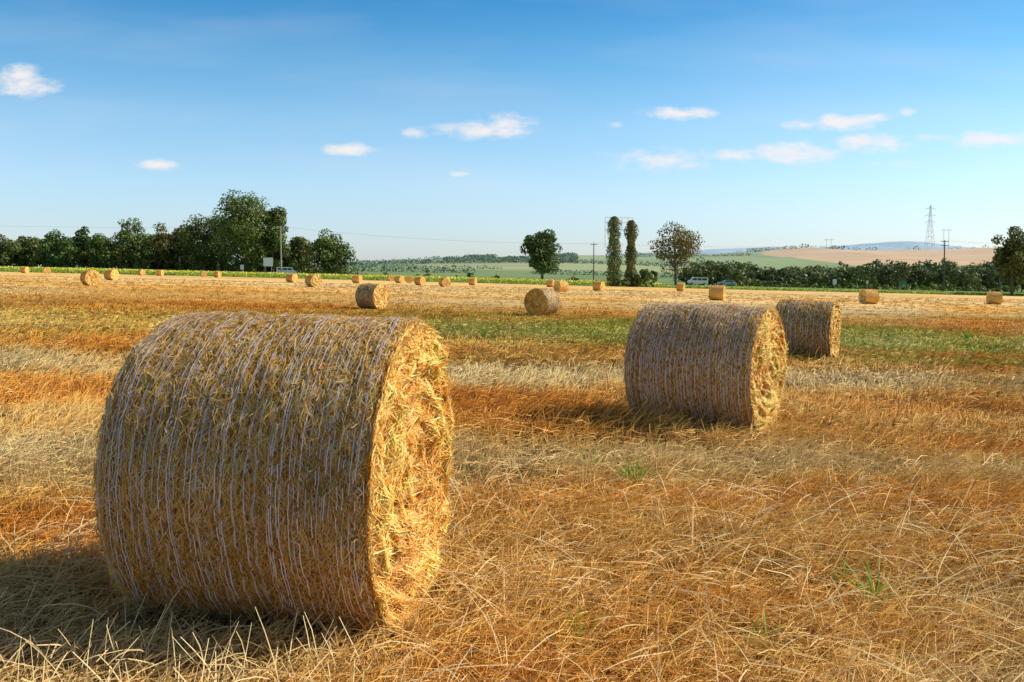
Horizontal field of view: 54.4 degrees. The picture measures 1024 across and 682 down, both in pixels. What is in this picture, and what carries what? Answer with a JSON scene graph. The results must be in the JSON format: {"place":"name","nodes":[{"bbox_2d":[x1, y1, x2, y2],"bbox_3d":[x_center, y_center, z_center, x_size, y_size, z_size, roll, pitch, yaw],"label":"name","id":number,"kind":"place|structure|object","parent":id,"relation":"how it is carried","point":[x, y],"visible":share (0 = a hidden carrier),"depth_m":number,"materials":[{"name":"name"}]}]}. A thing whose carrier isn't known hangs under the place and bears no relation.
{"place":"outdoors","nodes":[
{"label":"outdoors","id":0,"kind":"place"},
{"bbox_2d":[0,271,1023,681],"bbox_3d":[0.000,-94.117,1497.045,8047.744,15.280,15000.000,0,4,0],"label":"ground","id":1,"kind":"structure","parent":0,"point":[260,295],"depth_m":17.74,"materials":[{"name":"yellow plant"}]},
{"bbox_2d":[0,234,24,266],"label":"deciduous tree","id":2,"kind":"object","parent":1,"relation":"on","point":[12,249],"visible":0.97,"depth_m":259.72,"materials":[{"name":"green plant"}]},
{"bbox_2d":[1,544,29,581],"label":"green weed","id":3,"kind":"object","parent":1,"relation":"on","point":[22,564],"visible":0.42,"depth_m":4.68,"materials":[{"name":"green plant"}]},
{"bbox_2d":[7,235,30,265],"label":"deciduous tree","id":4,"kind":"object","parent":1,"relation":"on","point":[23,239],"visible":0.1,"depth_m":267.54,"materials":[{"name":"green plant"}]},
{"bbox_2d":[20,267,28,272],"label":"hay bale","id":5,"kind":"object","parent":1,"relation":"on","point":[24,269],"visible":0.96,"depth_m":198.41,"materials":[{"name":"plant"}]},
{"bbox_2d":[14,236,46,266],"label":"deciduous tree","id":6,"kind":"object","parent":1,"relation":"on","point":[32,244],"visible":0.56,"depth_m":264.05,"materials":[{"name":"green plant"}]},
{"bbox_2d":[43,267,50,273],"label":"hay bale","id":7,"kind":"object","parent":1,"relation":"on","point":[46,270],"visible":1,"depth_m":185.63,"materials":[{"name":"plant"}]},
{"bbox_2d":[35,229,74,267],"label":"deciduous tree","id":8,"kind":"object","parent":1,"relation":"on","point":[52,245],"visible":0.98,"depth_m":258.73,"materials":[{"name":"green plant"}]},
{"bbox_2d":[70,225,92,265],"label":"deciduous tree","id":9,"kind":"object","parent":1,"relation":"on","point":[80,239],"visible":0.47,"depth_m":267.34,"materials":[{"name":"green plant"}]},
{"bbox_2d":[80,270,100,285],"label":"hay bale","id":10,"kind":"object","parent":1,"relation":"on","point":[90,277],"visible":0.95,"depth_m":80.50,"materials":[{"name":"plant"}]},
{"bbox_2d":[85,233,117,267],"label":"deciduous tree","id":11,"kind":"object","parent":1,"relation":"on","point":[99,248],"visible":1,"depth_m":258.70,"materials":[{"name":"green plant"}]},
{"bbox_2d":[104,269,118,279],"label":"hay bale","id":12,"kind":"object","parent":1,"relation":"on","point":[111,274],"visible":0.94,"depth_m":116.28,"materials":[{"name":"plant"}]},
{"bbox_2d":[112,240,126,267],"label":"deciduous tree","id":13,"kind":"object","parent":1,"relation":"on","point":[118,255],"visible":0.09,"depth_m":269.46,"materials":[{"name":"green plant"}]},
{"bbox_2d":[105,217,151,267],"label":"deciduous tree","id":14,"kind":"object","parent":1,"relation":"on","point":[128,237],"visible":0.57,"depth_m":262.07,"materials":[{"name":"green plant"}]},
{"bbox_2d":[137,269,145,274],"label":"hay bale","id":15,"kind":"object","parent":1,"relation":"on","point":[141,271],"visible":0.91,"depth_m":210.77,"materials":[{"name":"plant"}]},
{"bbox_2d":[129,237,161,268],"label":"deciduous tree","id":16,"kind":"object","parent":1,"relation":"on","point":[144,251],"visible":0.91,"depth_m":256.39,"materials":[{"name":"green plant"}]},
{"bbox_2d":[156,270,163,275],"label":"hay bale","id":17,"kind":"object","parent":1,"relation":"on","point":[159,272],"visible":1,"depth_m":214.51,"materials":[{"name":"plant"}]},
{"bbox_2d":[148,222,183,269],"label":"deciduous tree","id":18,"kind":"object","parent":1,"relation":"on","point":[164,246],"visible":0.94,"depth_m":259.01,"materials":[{"name":"green plant"}]},
{"bbox_2d":[0,246,358,274],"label":"hedgerow","id":19,"kind":"object","parent":1,"relation":"on","point":[73,261],"visible":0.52,"depth_m":261.41,"materials":[{"name":"green plant"}]},
{"bbox_2d":[169,224,199,258],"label":"deciduous tree","id":20,"kind":"object","parent":1,"relation":"on","point":[176,230],"visible":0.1,"depth_m":267.06,"materials":[{"name":"green plant"}]},
{"bbox_2d":[172,213,221,270],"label":"deciduous tree","id":21,"kind":"object","parent":1,"relation":"on","point":[196,250],"visible":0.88,"depth_m":260.49,"materials":[{"name":"green plant"}]},
{"bbox_2d":[200,271,206,276],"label":"hay bale","id":22,"kind":"object","parent":1,"relation":"on","point":[203,273],"visible":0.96,"depth_m":205.76,"materials":[{"name":"plant"}]},
{"bbox_2d":[213,271,220,276],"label":"hay bale","id":23,"kind":"object","parent":1,"relation":"on","point":[216,273],"visible":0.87,"depth_m":205.90,"materials":[{"name":"plant"}]},
{"bbox_2d":[199,216,234,270],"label":"deciduous tree","id":24,"kind":"object","parent":1,"relation":"on","point":[209,230],"visible":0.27,"depth_m":265.04,"materials":[{"name":"green plant"}]},
{"bbox_2d":[207,189,282,271],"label":"deciduous tree","id":25,"kind":"object","parent":1,"relation":"on","point":[238,231],"visible":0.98,"depth_m":254.06,"materials":[{"name":"green plant"}]},
{"bbox_2d":[251,229,276,271],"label":"deciduous tree","id":26,"kind":"object","parent":1,"relation":"on","point":[267,256],"visible":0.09,"depth_m":265.75,"materials":[{"name":"green plant"}]},
{"bbox_2d":[263,258,272,271],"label":"white notice board","id":27,"kind":"object","parent":1,"relation":"on","point":[267,261],"visible":0.78,"depth_m":248.17,"materials":[{"name":"paint"}]},
{"bbox_2d":[83,305,457,637],"bbox_3d":[-0.963,0.550,4.419,1.304,1.420,1.422,1,4,10],"label":"hay bale","id":28,"kind":"object","parent":1,"relation":"on","point":[290,463],"visible":0.96,"depth_m":3.87,"materials":[{"name":"plant"}]},
{"bbox_2d":[253,206,290,271],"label":"poplar tree","id":29,"kind":"object","parent":1,"relation":"on","point":[273,245],"visible":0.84,"depth_m":256.26,"materials":[{"name":"green plant"}]},
{"bbox_2d":[277,226,283,271],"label":"utility pole","id":30,"kind":"object","parent":1,"relation":"on","point":[280,227],"visible":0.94,"depth_m":248.99,"materials":[{"name":"grey wood"}]},
{"bbox_2d":[269,243,295,267],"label":"deciduous tree","id":31,"kind":"object","parent":1,"relation":"on","point":[277,252],"visible":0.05,"depth_m":266.83,"materials":[{"name":"green plant"}]},
{"bbox_2d":[285,273,297,282],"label":"hay bale","id":32,"kind":"object","parent":1,"relation":"on","point":[292,277],"visible":0.96,"depth_m":139.78,"materials":[{"name":"plant"}]},
{"bbox_2d":[276,236,314,270],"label":"deciduous tree","id":33,"kind":"object","parent":1,"relation":"on","point":[299,243],"visible":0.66,"depth_m":262.56,"materials":[{"name":"green plant"}]},
{"bbox_2d":[305,274,321,286],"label":"hay bale","id":34,"kind":"object","parent":1,"relation":"on","point":[313,280],"visible":0.98,"depth_m":101.51,"materials":[{"name":"plant"}]},
{"bbox_2d":[305,228,358,273],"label":"walnut tree","id":35,"kind":"object","parent":1,"relation":"on","point":[331,253],"visible":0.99,"depth_m":253.09,"materials":[{"name":"green plant"}]},
{"bbox_2d":[352,275,362,282],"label":"hay bale","id":36,"kind":"object","parent":1,"relation":"on","point":[357,279],"visible":0.88,"depth_m":153.68,"materials":[{"name":"plant"}]},
{"bbox_2d":[355,283,388,308],"bbox_3d":[-7.109,-2.282,50.630,1.317,1.376,1.364,2,4,29],"label":"hay bale","id":37,"kind":"object","parent":1,"relation":"on","point":[372,295],"visible":0.98,"depth_m":50.23,"materials":[{"name":"plant"}]},
{"bbox_2d":[387,275,393,280],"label":"hay bale","id":38,"kind":"object","parent":1,"relation":"on","point":[390,277],"visible":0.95,"depth_m":215.44,"materials":[{"name":"plant"}]},
{"bbox_2d":[395,276,404,282],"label":"hay bale","id":39,"kind":"object","parent":1,"relation":"on","point":[399,279],"visible":0.93,"depth_m":172.48,"materials":[{"name":"plant"}]},
{"bbox_2d":[406,276,412,282],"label":"hay bale","id":40,"kind":"object","parent":1,"relation":"on","point":[409,279],"visible":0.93,"depth_m":177.33,"materials":[{"name":"plant"}]},
{"bbox_2d":[414,276,425,284],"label":"hay bale","id":41,"kind":"object","parent":1,"relation":"on","point":[418,280],"visible":0.95,"depth_m":147.74,"materials":[{"name":"plant"}]},
{"bbox_2d":[438,277,450,286],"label":"hay bale","id":42,"kind":"object","parent":1,"relation":"on","point":[444,282],"visible":0.94,"depth_m":130.42,"materials":[{"name":"plant"}]},
{"bbox_2d":[468,278,476,284],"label":"hay bale","id":43,"kind":"object","parent":1,"relation":"on","point":[472,281],"visible":0.95,"depth_m":169.86,"materials":[{"name":"plant"}]},
{"bbox_2d":[476,321,492,337],"bbox_3d":[-0.684,-0.296,26.241,0.675,0.504,0.446,3,5,37],"label":"green weed","id":44,"kind":"object","parent":1,"relation":"on","point":[486,332],"visible":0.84,"depth_m":26.22,"materials":[{"name":"green plant"}]},
{"bbox_2d":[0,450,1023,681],"bbox_3d":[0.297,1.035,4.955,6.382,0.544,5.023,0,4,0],"label":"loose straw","id":45,"kind":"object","parent":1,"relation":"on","point":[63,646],"visible":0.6,"depth_m":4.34,"materials":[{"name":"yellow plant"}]},
{"bbox_2d":[0,266,1023,295],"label":"sunflower crop","id":46,"kind":"object","parent":1,"relation":"on","point":[431,278],"visible":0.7,"depth_m":227.71,"materials":[{"name":"green plant"}]},
{"bbox_2d":[39,244,996,281],"bbox_3d":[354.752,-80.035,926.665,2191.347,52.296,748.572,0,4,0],"label":"distant trees","id":47,"kind":"object","parent":1,"relation":"on","point":[563,257],"visible":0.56,"depth_m":901.16,"materials":[{"name":"green plant"}]},
{"bbox_2d":[520,228,562,281],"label":"ash tree","id":48,"kind":"object","parent":1,"relation":"on","point":[540,248],"visible":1,"depth_m":242.65,"materials":[{"name":"green plant"}]},
{"bbox_2d":[524,288,559,315],"bbox_3d":[1.438,-1.850,47.464,1.376,1.361,1.374,2,4,32],"label":"hay bale","id":49,"kind":"object","parent":1,"relation":"on","point":[541,301],"visible":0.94,"depth_m":47.01,"materials":[{"name":"plant"}]},
{"bbox_2d":[546,280,554,286],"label":"hay bale","id":50,"kind":"object","parent":1,"relation":"on","point":[549,283],"visible":0.77,"depth_m":169.60,"materials":[{"name":"plant"}]},
{"bbox_2d":[553,280,568,291],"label":"hay bale","id":51,"kind":"object","parent":1,"relation":"on","point":[560,286],"visible":1,"depth_m":114.03,"materials":[{"name":"plant"}]},
{"bbox_2d":[551,600,605,652],"bbox_3d":[0.252,1.160,4.015,0.185,0.224,0.304,2,4,25],"label":"green weed","id":52,"kind":"object","parent":1,"relation":"on","point":[579,633],"visible":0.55,"depth_m":4.04,"materials":[{"name":"green plant"}]},
{"bbox_2d":[579,452,603,466],"bbox_3d":[0.625,0.940,7.925,0.208,0.191,0.149,0,4,0],"label":"green weed","id":53,"kind":"object","parent":1,"relation":"on","point":[591,459],"visible":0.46,"depth_m":7.92,"materials":[{"name":"green plant"}]},
{"bbox_2d":[590,243,596,280],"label":"utility pole","id":54,"kind":"object","parent":1,"relation":"on","point":[593,244],"visible":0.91,"depth_m":261.06,"materials":[{"name":"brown wood"}]},
{"bbox_2d":[593,281,604,290],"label":"hay bale","id":55,"kind":"object","parent":1,"relation":"on","point":[598,285],"visible":0.91,"depth_m":129.83,"materials":[{"name":"plant"}]},
{"bbox_2d":[605,216,638,286],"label":"poplar trees","id":56,"kind":"object","parent":1,"relation":"on","point":[613,223],"visible":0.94,"depth_m":224.60,"materials":[{"name":"plant"}]},
{"bbox_2d":[612,451,660,489],"bbox_3d":[0.887,0.927,7.135,0.377,0.321,0.420,0,4,0],"label":"green weed","id":57,"kind":"object","parent":1,"relation":"on","point":[632,471],"visible":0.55,"depth_m":7.12,"materials":[{"name":"green plant"}]},
{"bbox_2d":[621,269,657,286],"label":"shrub thicket","id":58,"kind":"object","parent":1,"relation":"on","point":[643,277],"visible":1,"depth_m":224.45,"materials":[{"name":"green plant"}]},
{"bbox_2d":[648,221,704,284],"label":"oak tree","id":59,"kind":"object","parent":1,"relation":"on","point":[683,254],"visible":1,"depth_m":238.09,"materials":[{"name":"green plant"}]},
{"bbox_2d":[676,283,684,290],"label":"hay bale","id":60,"kind":"object","parent":1,"relation":"on","point":[680,286],"visible":1,"depth_m":157.60,"materials":[{"name":"plant"}]},
{"bbox_2d":[361,270,1020,291],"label":"shrubs","id":61,"kind":"object","parent":1,"relation":"on","point":[850,285],"visible":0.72,"depth_m":270.16,"materials":[{"name":"green plant"}]},
{"bbox_2d":[621,301,789,432],"bbox_3d":[2.072,0.278,10.565,1.510,1.404,1.394,2,4,30],"label":"hay bale","id":62,"kind":"object","parent":1,"relation":"on","point":[708,360],"visible":0.87,"depth_m":10.09,"materials":[{"name":"plant"}]},
{"bbox_2d":[709,285,725,300],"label":"hay bale","id":63,"kind":"object","parent":1,"relation":"on","point":[717,292],"visible":0.88,"depth_m":84.05,"materials":[{"name":"plant"}]},
{"bbox_2d":[734,606,780,658],"bbox_3d":[0.983,1.187,4.040,0.192,0.188,0.203,3,5,38],"label":"green weed","id":64,"kind":"object","parent":1,"relation":"on","point":[758,632],"visible":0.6,"depth_m":4.03,"materials":[{"name":"green plant"}]},
{"bbox_2d":[775,299,841,360],"bbox_3d":[6.394,-0.238,21.599,1.347,1.367,1.370,2,4,28],"label":"hay bale","id":65,"kind":"object","parent":1,"relation":"on","point":[811,327],"visible":0.84,"depth_m":21.10,"materials":[{"name":"plant"}]},
{"bbox_2d":[817,549,858,588],"bbox_3d":[1.618,1.131,5.006,0.166,0.207,0.199,-2,4,-25],"label":"green weed","id":66,"kind":"object","parent":1,"relation":"on","point":[840,570],"visible":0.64,"depth_m":4.97,"materials":[{"name":"green plant"}]},
{"bbox_2d":[677,257,1023,291],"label":"tree line","id":67,"kind":"object","parent":1,"relation":"on","point":[891,274],"visible":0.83,"depth_m":343.38,"materials":[{"name":"green plant"}]},
{"bbox_2d":[859,289,879,303],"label":"hay bale","id":68,"kind":"object","parent":1,"relation":"on","point":[869,296],"visible":0.96,"depth_m":84.80,"materials":[{"name":"plant"}]},
{"bbox_2d":[840,551,911,614],"bbox_3d":[1.661,1.121,4.607,0.303,0.289,0.273,3,5,41],"label":"green weed","id":69,"kind":"object","parent":1,"relation":"on","point":[871,586],"visible":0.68,"depth_m":4.60,"materials":[{"name":"green plant"}]},
{"bbox_2d":[941,240,948,290],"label":"utility pole","id":70,"kind":"object","parent":1,"relation":"on","point":[944,241],"visible":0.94,"depth_m":249.16,"materials":[{"name":"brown wood"}]},
{"bbox_2d":[961,328,971,341],"bbox_3d":[14.401,-0.225,31.587,0.414,0.521,0.528,0,4,0],"label":"green weed","id":71,"kind":"object","parent":1,"relation":"on","point":[966,336],"visible":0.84,"depth_m":31.49,"materials":[{"name":"green plant"}]},
{"bbox_2d":[986,291,1002,303],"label":"hay bale","id":72,"kind":"object","parent":1,"relation":"on","point":[994,297],"visible":0.99,"depth_m":99.02,"materials":[{"name":"plant"}]},
{"bbox_2d":[991,226,1023,295],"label":"oak tree","id":73,"kind":"object","parent":1,"relation":"on","point":[1008,257],"visible":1,"depth_m":224.27,"materials":[{"name":"green plant"}]},
{"bbox_2d":[0,0,1023,266],"label":"sky","id":74,"kind":"structure","parent":0,"point":[735,123],"materials":[{"name":"blue"}]},
{"bbox_2d":[14,269,1023,292],"bbox_3d":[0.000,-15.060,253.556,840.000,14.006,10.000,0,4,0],"label":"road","id":75,"kind":"structure","parent":0,"point":[809,288],"depth_m":249.81,"materials":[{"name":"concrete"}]},
{"bbox_2d":[276,267,297,272],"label":"white van","id":76,"kind":"object","parent":75,"relation":"on","point":[288,269],"visible":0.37,"depth_m":250.83,"materials":[{"name":"paint"}]},
{"bbox_2d":[687,277,707,284],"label":"white van","id":77,"kind":"object","parent":75,"relation":"on","point":[698,280],"visible":0.99,"depth_m":251.00,"materials":[{"name":"paint"}]},
{"bbox_2d":[717,280,735,285],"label":"parked car","id":78,"kind":"object","parent":75,"relation":"on","point":[729,282],"visible":0.96,"depth_m":251.29,"materials":[{"name":"paint"}]},
{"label":"utility pole","id":79,"kind":"object","parent":75,"relation":"on","visible":0},
{"bbox_2d":[20,226,990,246],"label":"power lines","id":80,"kind":"object","parent":79,"relation":"attached to","point":[418,238],"visible":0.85,"depth_m":250.65,"materials":[{"name":"metal"}]},
{"bbox_2d":[123,248,1023,290],"bbox_3d":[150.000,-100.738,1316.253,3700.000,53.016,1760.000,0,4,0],"label":"hills","id":81,"kind":"structure","parent":0,"point":[776,259],"depth_m":910.55,"materials":[{"name":"green plant"}]},
{"bbox_2d":[924,205,934,247],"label":"electricity pylon","id":82,"kind":"object","parent":81,"relation":"on","point":[931,208],"visible":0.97,"depth_m":1251.86,"materials":[{"name":"metal"}]},
{"bbox_2d":[349,241,971,262],"bbox_3d":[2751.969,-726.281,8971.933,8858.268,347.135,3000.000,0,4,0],"label":"mountain range","id":83,"kind":"structure","parent":0,"point":[901,245],"depth_m":8803.39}
]}

